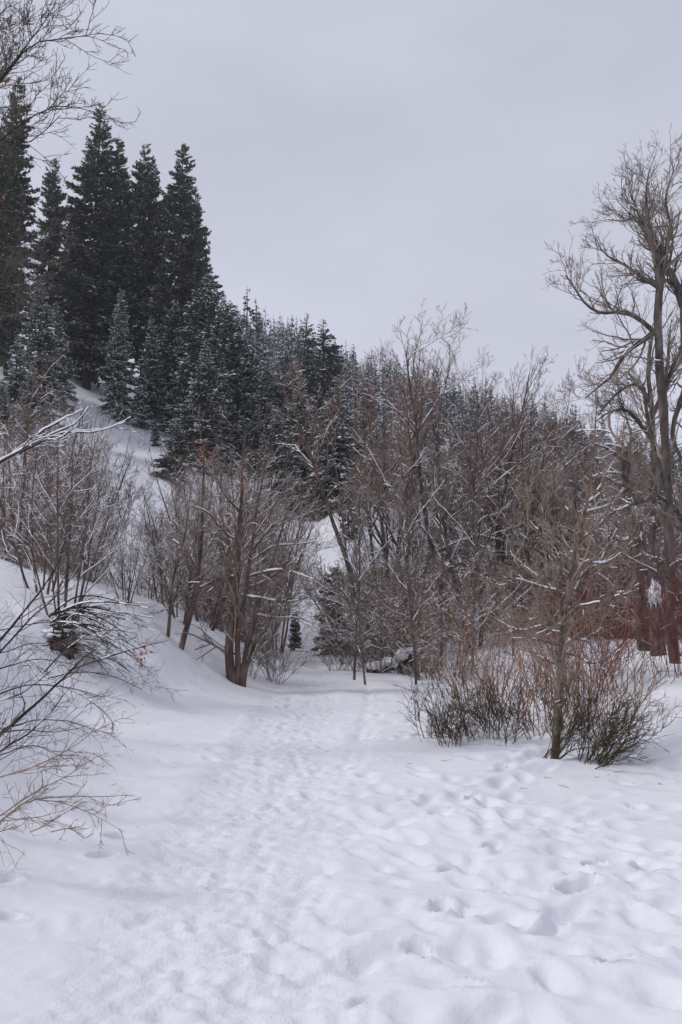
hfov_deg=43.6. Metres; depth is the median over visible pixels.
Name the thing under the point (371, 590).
thicket shrub
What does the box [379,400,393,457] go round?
mountain fir
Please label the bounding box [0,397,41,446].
thicket shrub
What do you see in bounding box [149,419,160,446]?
fir tree
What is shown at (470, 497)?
valley tree
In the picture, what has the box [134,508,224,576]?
thicket shrub
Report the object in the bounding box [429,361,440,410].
mountain fir
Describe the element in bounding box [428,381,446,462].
mountain fir
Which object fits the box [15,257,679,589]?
mountain
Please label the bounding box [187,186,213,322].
fir tree
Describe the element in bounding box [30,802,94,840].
bare branches
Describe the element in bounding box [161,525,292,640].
thicket shrub
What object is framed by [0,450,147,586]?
thicket shrub
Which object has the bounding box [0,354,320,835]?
snowy hillside
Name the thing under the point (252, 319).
mountain fir
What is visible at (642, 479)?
valley tree
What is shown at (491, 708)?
olive bush
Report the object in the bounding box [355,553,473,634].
thicket shrub
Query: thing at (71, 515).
many stemmed tree
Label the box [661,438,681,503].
fir tree
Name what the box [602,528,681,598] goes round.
thicket shrub
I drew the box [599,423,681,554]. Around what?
valley tree
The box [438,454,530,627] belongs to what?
valley tree
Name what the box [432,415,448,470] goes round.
mountain fir
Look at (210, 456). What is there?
tree
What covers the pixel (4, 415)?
fir tree
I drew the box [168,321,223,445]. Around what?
fir tree
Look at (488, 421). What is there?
mountain fir
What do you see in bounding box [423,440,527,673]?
slim tree
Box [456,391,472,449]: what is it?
mountain fir
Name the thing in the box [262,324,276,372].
mountain fir
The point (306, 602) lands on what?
thicket shrub
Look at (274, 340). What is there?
mountain fir
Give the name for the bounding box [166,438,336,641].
many stemmed tree
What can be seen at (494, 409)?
mountain fir
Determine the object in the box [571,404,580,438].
mountain fir
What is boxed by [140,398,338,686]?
red brown tree
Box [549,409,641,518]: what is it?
valley tree
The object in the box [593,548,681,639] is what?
thicket shrub
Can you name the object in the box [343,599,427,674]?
thicket shrub
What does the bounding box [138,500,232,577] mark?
thicket shrub
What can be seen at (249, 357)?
fir tree
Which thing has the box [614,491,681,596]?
thicket shrub
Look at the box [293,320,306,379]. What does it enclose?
mountain fir
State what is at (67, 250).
fir tree
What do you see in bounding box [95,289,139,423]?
fir tree
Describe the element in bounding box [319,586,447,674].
thicket shrub
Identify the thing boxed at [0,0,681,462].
sky
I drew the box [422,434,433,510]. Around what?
mountain fir
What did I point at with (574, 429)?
mountain fir
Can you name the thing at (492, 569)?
thicket shrub
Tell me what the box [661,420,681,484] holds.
mountain fir
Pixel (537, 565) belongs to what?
thicket shrub
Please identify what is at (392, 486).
valley tree
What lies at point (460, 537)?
valley tree
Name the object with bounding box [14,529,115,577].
thicket shrub
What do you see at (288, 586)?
thicket shrub
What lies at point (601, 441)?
mountain fir
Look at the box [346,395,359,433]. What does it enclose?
mountain fir
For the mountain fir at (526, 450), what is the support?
on the mountain
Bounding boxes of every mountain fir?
[218,293,226,320]
[232,286,262,411]
[236,317,245,377]
[251,299,269,406]
[255,325,264,368]
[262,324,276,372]
[262,330,274,393]
[263,350,276,419]
[269,321,278,367]
[269,330,292,410]
[269,347,275,398]
[283,318,290,351]
[283,329,293,373]
[284,318,300,365]
[290,329,305,380]
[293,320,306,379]
[331,335,344,398]
[343,362,360,421]
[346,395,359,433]
[347,344,361,394]
[347,363,361,434]
[356,390,366,436]
[369,365,382,459]
[379,361,388,408]
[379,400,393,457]
[380,357,399,418]
[384,429,395,507]
[386,410,396,459]
[394,412,407,463]
[416,423,425,467]
[422,378,434,449]
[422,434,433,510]
[423,407,432,449]
[424,487,437,548]
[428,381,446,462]
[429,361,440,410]
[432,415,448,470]
[437,369,454,438]
[443,464,457,536]
[447,371,461,431]
[450,426,470,521]
[453,385,459,423]
[453,385,469,443]
[454,407,492,555]
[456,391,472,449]
[466,377,482,430]
[471,391,481,432]
[478,403,495,463]
[480,380,493,434]
[482,398,501,458]
[486,390,497,429]
[502,395,518,458]
[521,429,532,469]
[525,393,541,456]
[536,425,553,515]
[540,395,551,440]
[551,403,559,439]
[567,449,584,525]
[568,402,578,430]
[568,412,584,463]
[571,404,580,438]
[578,431,595,474]
[594,418,612,481]
[600,416,610,450]
[628,423,646,484]
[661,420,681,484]
[670,438,680,500]
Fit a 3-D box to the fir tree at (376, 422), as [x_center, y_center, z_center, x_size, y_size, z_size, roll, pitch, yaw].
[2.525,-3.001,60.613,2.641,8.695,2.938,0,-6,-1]
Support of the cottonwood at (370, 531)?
on the snowy ground
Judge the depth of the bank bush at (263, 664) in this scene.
15.70 m
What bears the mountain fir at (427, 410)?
on the mountain
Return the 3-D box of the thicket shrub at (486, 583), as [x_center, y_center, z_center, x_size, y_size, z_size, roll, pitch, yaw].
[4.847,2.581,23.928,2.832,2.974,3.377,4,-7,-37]
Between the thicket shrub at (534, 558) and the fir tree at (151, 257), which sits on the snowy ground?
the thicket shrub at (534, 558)
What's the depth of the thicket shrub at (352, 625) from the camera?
22.76 m
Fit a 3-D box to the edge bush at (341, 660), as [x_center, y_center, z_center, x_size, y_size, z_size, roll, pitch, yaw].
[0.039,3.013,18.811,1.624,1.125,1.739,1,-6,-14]
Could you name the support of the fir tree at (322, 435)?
on the snowy ground
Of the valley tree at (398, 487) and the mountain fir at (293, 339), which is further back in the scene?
the mountain fir at (293, 339)
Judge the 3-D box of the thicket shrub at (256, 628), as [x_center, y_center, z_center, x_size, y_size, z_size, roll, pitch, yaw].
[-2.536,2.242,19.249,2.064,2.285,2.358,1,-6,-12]
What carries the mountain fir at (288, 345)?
on the mountain
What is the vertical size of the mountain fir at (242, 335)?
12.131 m
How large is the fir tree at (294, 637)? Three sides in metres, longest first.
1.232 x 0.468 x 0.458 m
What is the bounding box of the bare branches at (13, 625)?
[0,492,104,670]
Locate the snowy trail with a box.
[41,530,375,1023]
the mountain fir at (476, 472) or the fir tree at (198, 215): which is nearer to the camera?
the fir tree at (198, 215)
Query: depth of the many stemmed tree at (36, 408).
24.08 m
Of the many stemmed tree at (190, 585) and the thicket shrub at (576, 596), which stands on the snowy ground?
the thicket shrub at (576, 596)
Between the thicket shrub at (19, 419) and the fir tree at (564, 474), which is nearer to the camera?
the thicket shrub at (19, 419)
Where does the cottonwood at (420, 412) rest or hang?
on the snowy ground
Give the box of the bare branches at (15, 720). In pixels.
[0,591,113,759]
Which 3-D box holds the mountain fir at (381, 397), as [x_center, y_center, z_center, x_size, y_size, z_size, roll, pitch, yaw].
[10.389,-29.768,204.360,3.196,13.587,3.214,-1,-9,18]
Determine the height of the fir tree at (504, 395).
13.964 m
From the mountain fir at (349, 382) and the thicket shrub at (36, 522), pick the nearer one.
the thicket shrub at (36, 522)
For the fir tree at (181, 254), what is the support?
on the snowy hillside
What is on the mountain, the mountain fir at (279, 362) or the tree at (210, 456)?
the mountain fir at (279, 362)
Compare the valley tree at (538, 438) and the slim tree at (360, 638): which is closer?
the slim tree at (360, 638)
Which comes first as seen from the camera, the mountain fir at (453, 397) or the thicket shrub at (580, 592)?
the thicket shrub at (580, 592)
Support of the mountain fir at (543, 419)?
on the mountain
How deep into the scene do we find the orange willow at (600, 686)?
10.30 m
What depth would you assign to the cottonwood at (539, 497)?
25.53 m
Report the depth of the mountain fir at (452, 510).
90.84 m
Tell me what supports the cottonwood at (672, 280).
on the snowy ground
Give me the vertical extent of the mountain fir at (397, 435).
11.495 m
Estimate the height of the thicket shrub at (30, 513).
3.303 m
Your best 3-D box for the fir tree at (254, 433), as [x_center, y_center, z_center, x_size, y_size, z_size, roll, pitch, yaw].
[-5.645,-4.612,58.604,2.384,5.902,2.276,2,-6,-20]
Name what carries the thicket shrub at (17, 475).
on the snowy hillside
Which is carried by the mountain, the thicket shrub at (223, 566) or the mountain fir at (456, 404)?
the mountain fir at (456, 404)
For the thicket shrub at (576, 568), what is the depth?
22.74 m
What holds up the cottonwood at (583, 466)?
on the snowy ground
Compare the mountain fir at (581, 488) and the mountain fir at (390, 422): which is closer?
the mountain fir at (581, 488)
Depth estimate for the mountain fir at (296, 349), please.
138.16 m
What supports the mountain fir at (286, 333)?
on the mountain
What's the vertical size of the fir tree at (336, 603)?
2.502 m
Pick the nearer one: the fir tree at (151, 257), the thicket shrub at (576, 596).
the thicket shrub at (576, 596)
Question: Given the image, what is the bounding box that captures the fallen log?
[365,647,421,672]
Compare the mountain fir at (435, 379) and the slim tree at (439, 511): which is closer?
the slim tree at (439, 511)
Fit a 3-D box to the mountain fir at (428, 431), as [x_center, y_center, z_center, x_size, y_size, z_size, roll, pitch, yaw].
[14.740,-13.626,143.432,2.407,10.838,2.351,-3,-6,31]
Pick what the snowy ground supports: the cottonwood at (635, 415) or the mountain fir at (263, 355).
the cottonwood at (635, 415)
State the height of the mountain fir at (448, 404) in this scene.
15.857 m
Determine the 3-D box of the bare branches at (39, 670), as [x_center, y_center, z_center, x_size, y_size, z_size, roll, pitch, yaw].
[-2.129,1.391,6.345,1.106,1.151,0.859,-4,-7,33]
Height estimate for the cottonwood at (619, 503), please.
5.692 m
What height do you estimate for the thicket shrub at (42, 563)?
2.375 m
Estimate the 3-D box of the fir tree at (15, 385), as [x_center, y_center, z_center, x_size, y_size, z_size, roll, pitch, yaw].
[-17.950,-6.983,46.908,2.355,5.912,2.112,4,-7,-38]
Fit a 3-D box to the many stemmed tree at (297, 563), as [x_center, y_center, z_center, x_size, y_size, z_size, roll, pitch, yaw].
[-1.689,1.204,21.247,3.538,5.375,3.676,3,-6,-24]
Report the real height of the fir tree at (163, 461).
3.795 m
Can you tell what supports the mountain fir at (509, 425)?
on the mountain
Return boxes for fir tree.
[0,77,40,376]
[0,131,30,360]
[0,379,18,440]
[2,335,29,427]
[3,274,66,428]
[12,360,49,440]
[23,159,69,337]
[31,104,143,389]
[35,301,81,413]
[56,324,75,374]
[59,223,85,362]
[92,138,152,389]
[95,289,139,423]
[126,143,162,376]
[127,316,172,423]
[127,371,154,428]
[133,155,173,390]
[138,144,210,413]
[146,271,263,456]
[149,301,186,420]
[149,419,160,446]
[150,423,195,484]
[161,339,235,475]
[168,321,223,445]
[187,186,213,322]
[201,300,267,464]
[207,360,252,475]
[239,323,263,455]
[242,404,274,482]
[243,357,283,461]
[245,351,319,481]
[257,410,297,498]
[274,378,334,516]
[280,312,324,424]
[286,319,350,444]
[287,610,302,650]
[297,444,335,519]
[304,373,373,512]
[310,413,334,485]
[310,566,349,655]
[336,470,362,541]
[344,363,387,483]
[344,411,369,497]
[362,412,394,518]
[397,500,423,562]
[421,489,460,590]
[455,516,487,604]
[496,394,521,445]
[508,409,525,474]
[516,531,563,631]
[525,401,542,435]
[531,407,565,473]
[536,448,574,523]
[558,412,580,464]
[568,417,597,468]
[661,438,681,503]
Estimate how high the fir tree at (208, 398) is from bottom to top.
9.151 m
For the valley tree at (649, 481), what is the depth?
33.89 m
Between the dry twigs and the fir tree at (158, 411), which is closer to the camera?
the dry twigs
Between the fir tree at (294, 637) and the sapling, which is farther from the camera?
the fir tree at (294, 637)
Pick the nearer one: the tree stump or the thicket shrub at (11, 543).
the tree stump
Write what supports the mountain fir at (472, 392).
on the mountain
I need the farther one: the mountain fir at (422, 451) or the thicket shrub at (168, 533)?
the mountain fir at (422, 451)
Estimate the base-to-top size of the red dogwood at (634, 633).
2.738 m
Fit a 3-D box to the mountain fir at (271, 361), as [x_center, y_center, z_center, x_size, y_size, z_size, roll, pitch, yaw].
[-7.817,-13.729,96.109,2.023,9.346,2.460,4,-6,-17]
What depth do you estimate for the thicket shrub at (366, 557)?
23.71 m
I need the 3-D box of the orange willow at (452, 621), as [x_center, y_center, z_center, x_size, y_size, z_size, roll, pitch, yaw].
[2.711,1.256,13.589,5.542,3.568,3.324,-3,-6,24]
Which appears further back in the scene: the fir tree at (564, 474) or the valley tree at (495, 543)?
the fir tree at (564, 474)
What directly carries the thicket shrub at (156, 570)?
on the snowy hillside
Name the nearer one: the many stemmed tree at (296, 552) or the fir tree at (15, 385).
the many stemmed tree at (296, 552)
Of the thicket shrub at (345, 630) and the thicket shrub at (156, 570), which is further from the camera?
the thicket shrub at (156, 570)
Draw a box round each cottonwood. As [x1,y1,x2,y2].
[264,347,377,660]
[336,337,447,621]
[345,351,479,571]
[347,358,545,608]
[360,298,477,643]
[393,370,583,626]
[402,347,541,647]
[430,344,595,633]
[432,338,591,632]
[462,446,597,560]
[481,384,668,616]
[503,459,607,556]
[516,415,603,616]
[542,124,681,663]
[545,475,584,520]
[564,445,617,541]
[572,437,681,577]
[577,452,643,575]
[578,257,681,631]
[594,143,681,612]
[614,391,681,554]
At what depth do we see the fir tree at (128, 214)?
73.80 m
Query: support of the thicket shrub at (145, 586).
on the snowy hillside
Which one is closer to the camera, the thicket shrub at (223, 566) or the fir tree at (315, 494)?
the thicket shrub at (223, 566)
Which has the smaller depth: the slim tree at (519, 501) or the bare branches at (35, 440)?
the bare branches at (35, 440)
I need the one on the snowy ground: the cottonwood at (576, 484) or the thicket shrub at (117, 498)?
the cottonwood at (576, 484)
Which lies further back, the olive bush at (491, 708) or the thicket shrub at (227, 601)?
the thicket shrub at (227, 601)
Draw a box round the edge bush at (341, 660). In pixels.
[301,625,383,670]
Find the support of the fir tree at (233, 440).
on the snowy hillside
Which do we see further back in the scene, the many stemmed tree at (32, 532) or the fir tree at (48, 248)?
the fir tree at (48, 248)
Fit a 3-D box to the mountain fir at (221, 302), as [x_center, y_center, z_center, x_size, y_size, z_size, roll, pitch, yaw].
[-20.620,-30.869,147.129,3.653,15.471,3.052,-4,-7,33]
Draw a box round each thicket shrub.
[0,381,49,424]
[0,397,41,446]
[0,416,75,478]
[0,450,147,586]
[0,452,110,570]
[0,459,30,503]
[0,461,74,562]
[0,471,98,563]
[0,479,126,580]
[0,511,37,562]
[0,516,42,568]
[3,403,33,437]
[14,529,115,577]
[21,421,67,449]
[31,523,124,583]
[62,433,114,470]
[71,503,114,566]
[75,500,219,606]
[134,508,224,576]
[136,540,242,596]
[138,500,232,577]
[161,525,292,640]
[167,528,283,641]
[169,491,218,519]
[169,536,294,636]
[169,547,295,623]
[178,551,271,634]
[194,560,275,648]
[199,566,305,648]
[234,549,293,611]
[296,535,434,656]
[301,543,437,658]
[304,545,426,626]
[305,547,432,604]
[312,557,447,631]
[319,544,490,673]
[319,547,476,674]
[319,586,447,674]
[320,544,458,647]
[321,557,442,653]
[327,583,417,656]
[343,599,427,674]
[344,597,427,658]
[346,552,518,680]
[349,553,472,652]
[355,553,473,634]
[360,539,494,639]
[361,547,470,637]
[367,608,438,657]
[445,517,517,627]
[446,573,545,649]
[469,521,609,630]
[470,554,563,638]
[471,526,531,614]
[488,559,528,614]
[492,522,605,628]
[492,538,616,608]
[492,553,591,633]
[519,520,631,639]
[528,511,679,636]
[531,536,628,633]
[540,486,681,637]
[544,485,681,636]
[554,540,629,629]
[555,519,681,638]
[576,526,681,619]
[579,520,681,634]
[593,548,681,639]
[597,529,681,631]
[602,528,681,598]
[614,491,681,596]
[632,580,681,641]
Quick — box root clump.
[40,625,81,659]
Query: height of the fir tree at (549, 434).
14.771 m
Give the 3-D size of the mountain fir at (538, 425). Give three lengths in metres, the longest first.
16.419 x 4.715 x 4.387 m
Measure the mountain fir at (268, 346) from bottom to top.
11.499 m
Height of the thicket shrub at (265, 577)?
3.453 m
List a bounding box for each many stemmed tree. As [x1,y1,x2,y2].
[0,342,121,559]
[0,380,157,567]
[0,394,134,628]
[0,397,94,563]
[0,402,122,594]
[90,519,171,602]
[110,476,230,624]
[122,487,206,606]
[142,441,306,614]
[147,435,320,618]
[157,430,278,630]
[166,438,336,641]
[206,445,334,651]
[243,468,327,653]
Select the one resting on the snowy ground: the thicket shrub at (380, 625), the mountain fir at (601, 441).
the thicket shrub at (380, 625)
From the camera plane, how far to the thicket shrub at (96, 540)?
30.61 m
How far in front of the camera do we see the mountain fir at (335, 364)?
111.75 m
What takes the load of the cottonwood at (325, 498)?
on the snowy ground
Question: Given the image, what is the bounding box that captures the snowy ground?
[0,474,681,1023]
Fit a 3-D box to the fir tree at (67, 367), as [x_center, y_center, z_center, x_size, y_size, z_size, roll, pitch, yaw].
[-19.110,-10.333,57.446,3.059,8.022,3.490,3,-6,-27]
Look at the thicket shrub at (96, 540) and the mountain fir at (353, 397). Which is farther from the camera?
the mountain fir at (353, 397)
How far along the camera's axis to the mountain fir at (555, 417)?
177.15 m
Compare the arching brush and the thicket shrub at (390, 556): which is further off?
the thicket shrub at (390, 556)
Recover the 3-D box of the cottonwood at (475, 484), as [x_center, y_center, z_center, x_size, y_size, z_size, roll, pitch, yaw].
[3.235,-0.453,23.493,2.912,9.036,4.572,3,-6,-29]
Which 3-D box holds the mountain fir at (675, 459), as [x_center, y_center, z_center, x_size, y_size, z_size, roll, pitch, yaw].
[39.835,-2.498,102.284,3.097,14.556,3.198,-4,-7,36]
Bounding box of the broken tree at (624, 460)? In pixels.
[571,396,659,650]
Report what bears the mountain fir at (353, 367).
on the mountain
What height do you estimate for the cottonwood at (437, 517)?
10.178 m
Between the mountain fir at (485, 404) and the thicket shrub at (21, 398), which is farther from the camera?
the mountain fir at (485, 404)
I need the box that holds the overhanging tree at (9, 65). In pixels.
[0,0,140,332]
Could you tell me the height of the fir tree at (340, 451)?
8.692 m
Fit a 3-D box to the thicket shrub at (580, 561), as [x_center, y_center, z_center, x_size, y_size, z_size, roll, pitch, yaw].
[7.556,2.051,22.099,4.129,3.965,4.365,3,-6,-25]
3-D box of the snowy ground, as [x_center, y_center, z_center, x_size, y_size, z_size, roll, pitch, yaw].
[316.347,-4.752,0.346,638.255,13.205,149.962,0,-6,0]
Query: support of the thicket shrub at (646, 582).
on the snowy ground
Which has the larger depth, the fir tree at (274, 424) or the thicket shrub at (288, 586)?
the fir tree at (274, 424)
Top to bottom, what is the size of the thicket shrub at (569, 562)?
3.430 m
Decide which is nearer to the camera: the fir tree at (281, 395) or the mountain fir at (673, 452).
the fir tree at (281, 395)
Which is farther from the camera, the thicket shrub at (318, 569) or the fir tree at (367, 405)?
the fir tree at (367, 405)
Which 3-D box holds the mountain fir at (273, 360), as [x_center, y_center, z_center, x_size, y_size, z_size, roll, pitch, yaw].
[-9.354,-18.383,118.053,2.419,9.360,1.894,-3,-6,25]
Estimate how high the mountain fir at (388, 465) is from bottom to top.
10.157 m
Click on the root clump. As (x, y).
(52, 633)
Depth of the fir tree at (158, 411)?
65.02 m
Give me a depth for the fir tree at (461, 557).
56.03 m
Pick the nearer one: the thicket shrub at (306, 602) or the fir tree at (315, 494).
the thicket shrub at (306, 602)
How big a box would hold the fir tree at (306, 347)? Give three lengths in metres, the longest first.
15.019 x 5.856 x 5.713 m
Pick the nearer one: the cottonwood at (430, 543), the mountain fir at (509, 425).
the cottonwood at (430, 543)
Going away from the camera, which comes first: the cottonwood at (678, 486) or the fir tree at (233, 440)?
the cottonwood at (678, 486)
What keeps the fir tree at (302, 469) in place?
on the snowy hillside
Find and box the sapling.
[463,352,653,758]
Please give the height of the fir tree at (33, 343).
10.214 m
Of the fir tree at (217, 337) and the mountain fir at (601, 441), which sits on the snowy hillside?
the fir tree at (217, 337)
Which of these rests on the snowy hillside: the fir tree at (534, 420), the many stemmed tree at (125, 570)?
the many stemmed tree at (125, 570)
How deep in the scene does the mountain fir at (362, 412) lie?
100.42 m
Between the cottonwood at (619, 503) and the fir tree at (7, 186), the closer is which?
the cottonwood at (619, 503)
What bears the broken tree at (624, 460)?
on the snowy ground
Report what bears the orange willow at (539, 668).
on the snowy ground
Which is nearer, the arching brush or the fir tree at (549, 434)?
the arching brush
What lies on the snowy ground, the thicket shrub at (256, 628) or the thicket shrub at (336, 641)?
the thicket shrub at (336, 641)
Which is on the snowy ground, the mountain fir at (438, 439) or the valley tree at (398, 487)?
the valley tree at (398, 487)
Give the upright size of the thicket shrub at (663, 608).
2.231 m
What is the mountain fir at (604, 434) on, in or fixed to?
on the mountain
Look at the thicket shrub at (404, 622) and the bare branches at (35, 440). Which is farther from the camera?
the thicket shrub at (404, 622)
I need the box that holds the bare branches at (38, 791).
[0,698,140,874]
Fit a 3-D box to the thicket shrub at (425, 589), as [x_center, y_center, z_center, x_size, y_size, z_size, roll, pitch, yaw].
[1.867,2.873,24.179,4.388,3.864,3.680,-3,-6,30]
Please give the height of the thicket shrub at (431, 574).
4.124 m
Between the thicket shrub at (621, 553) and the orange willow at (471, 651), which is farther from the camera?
the thicket shrub at (621, 553)
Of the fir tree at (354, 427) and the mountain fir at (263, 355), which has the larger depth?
the mountain fir at (263, 355)
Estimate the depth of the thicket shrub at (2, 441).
38.32 m
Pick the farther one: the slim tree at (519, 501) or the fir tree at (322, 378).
the fir tree at (322, 378)
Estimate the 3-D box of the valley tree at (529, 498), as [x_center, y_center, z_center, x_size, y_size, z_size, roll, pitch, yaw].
[7.391,0.696,32.228,6.041,8.800,5.642,-1,-6,12]
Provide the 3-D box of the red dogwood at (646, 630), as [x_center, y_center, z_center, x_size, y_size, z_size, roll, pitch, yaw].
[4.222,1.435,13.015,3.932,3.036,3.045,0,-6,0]
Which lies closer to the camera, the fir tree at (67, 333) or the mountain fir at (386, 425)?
the fir tree at (67, 333)
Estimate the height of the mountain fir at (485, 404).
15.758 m
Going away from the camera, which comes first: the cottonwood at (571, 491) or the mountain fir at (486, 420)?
the cottonwood at (571, 491)
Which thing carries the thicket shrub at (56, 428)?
on the snowy hillside
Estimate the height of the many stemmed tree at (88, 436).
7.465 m
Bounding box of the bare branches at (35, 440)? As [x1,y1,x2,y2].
[0,395,142,463]
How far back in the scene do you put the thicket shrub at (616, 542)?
21.10 m
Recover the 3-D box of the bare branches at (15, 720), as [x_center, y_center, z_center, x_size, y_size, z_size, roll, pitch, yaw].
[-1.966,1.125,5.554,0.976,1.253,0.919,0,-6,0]
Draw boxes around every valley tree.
[327,470,456,586]
[373,450,432,562]
[376,429,405,528]
[412,505,471,575]
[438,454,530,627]
[449,425,502,573]
[449,499,484,574]
[454,407,597,626]
[455,383,574,605]
[455,418,610,590]
[468,422,585,592]
[480,511,553,575]
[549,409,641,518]
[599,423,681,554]
[607,445,681,521]
[615,441,680,534]
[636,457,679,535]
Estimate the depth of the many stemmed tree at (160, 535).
17.79 m
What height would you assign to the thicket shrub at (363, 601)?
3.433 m
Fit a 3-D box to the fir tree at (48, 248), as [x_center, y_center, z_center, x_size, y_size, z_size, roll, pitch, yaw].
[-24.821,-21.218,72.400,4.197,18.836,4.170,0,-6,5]
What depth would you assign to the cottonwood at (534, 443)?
26.68 m
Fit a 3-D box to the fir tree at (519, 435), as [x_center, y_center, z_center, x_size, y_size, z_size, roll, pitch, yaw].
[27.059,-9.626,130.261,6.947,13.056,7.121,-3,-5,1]
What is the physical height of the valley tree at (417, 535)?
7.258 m
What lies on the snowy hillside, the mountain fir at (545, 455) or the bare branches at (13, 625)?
the bare branches at (13, 625)
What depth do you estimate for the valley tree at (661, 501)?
29.57 m
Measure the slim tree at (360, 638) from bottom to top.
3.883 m
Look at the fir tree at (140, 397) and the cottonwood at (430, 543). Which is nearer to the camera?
the cottonwood at (430, 543)
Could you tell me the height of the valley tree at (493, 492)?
7.834 m
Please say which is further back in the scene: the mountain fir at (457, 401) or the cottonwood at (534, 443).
the mountain fir at (457, 401)
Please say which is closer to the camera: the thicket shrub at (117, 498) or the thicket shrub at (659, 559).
the thicket shrub at (117, 498)
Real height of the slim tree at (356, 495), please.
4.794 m
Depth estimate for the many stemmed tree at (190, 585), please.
16.13 m
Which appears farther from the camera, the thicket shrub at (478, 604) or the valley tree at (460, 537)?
the valley tree at (460, 537)
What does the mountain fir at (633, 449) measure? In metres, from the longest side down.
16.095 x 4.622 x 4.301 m
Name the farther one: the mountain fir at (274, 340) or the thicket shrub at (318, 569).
the mountain fir at (274, 340)
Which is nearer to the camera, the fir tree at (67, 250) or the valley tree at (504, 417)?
the valley tree at (504, 417)
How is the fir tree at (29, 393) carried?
on the snowy hillside
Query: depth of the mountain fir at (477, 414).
182.38 m
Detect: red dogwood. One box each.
[448,562,681,711]
[496,538,681,700]
[505,531,681,707]
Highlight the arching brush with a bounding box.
[48,580,188,717]
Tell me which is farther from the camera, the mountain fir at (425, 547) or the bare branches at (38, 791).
the mountain fir at (425, 547)
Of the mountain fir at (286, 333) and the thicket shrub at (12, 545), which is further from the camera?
the mountain fir at (286, 333)
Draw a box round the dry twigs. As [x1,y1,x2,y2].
[437,700,498,744]
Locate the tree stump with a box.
[648,578,666,655]
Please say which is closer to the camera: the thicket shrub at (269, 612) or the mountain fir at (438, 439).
the thicket shrub at (269, 612)
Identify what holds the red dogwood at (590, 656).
on the snowy ground
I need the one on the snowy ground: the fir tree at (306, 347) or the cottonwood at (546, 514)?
the cottonwood at (546, 514)
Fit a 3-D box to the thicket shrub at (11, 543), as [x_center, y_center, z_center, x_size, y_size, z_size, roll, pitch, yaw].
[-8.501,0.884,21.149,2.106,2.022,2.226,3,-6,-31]
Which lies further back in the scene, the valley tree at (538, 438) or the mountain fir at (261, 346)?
the mountain fir at (261, 346)
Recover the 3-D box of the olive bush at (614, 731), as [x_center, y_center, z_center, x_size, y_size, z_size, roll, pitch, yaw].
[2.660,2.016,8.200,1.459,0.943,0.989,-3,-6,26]
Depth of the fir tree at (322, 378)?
95.30 m
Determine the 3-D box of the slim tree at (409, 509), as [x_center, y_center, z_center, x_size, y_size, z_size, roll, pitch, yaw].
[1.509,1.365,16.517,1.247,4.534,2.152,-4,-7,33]
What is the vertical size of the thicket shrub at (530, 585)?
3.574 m
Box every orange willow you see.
[356,475,681,698]
[446,597,580,695]
[446,611,586,727]
[480,632,681,734]
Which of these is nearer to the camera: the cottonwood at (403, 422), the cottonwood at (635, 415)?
the cottonwood at (635, 415)
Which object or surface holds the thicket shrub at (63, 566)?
on the snowy hillside
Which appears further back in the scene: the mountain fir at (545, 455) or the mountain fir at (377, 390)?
the mountain fir at (377, 390)
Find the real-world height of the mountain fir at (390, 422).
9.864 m
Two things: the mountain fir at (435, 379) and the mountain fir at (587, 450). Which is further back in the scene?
the mountain fir at (435, 379)
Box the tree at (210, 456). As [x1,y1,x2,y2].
[173,402,241,556]
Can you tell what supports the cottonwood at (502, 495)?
on the snowy ground
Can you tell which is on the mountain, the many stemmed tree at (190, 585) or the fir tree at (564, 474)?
the fir tree at (564, 474)
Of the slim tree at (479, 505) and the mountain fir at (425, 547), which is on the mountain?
the mountain fir at (425, 547)
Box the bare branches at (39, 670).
[0,626,134,777]
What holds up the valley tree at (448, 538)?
on the snowy ground
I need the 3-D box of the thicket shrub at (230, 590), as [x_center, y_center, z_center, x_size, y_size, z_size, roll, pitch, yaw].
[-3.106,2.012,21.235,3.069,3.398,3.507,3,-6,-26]
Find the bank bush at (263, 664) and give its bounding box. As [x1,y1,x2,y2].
[233,621,328,684]
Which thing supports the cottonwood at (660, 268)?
on the snowy ground
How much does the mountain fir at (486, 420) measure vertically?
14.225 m
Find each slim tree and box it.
[305,452,384,679]
[331,498,392,684]
[343,431,458,679]
[383,470,450,684]
[392,433,464,666]
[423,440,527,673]
[463,453,555,655]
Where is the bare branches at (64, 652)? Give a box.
[44,614,165,742]
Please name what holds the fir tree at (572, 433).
on the mountain
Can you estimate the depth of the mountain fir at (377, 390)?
114.04 m
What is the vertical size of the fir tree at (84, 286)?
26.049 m
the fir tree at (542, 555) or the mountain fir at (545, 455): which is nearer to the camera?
the fir tree at (542, 555)
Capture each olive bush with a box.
[394,656,592,747]
[425,660,515,732]
[538,672,681,768]
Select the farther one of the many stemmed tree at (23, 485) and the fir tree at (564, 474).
the fir tree at (564, 474)
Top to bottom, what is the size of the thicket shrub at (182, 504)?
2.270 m
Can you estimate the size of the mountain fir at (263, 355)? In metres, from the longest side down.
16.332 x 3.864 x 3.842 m
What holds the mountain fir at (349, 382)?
on the mountain
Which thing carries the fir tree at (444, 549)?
on the snowy ground
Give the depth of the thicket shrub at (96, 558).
26.44 m
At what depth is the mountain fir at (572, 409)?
220.12 m
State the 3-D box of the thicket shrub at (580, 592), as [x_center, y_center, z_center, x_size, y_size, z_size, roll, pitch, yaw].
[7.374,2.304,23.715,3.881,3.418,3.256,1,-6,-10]
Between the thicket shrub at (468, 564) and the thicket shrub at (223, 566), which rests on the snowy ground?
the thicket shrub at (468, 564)
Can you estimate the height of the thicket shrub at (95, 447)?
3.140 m
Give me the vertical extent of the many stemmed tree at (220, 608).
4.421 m
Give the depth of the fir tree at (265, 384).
67.04 m
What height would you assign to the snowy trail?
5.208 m

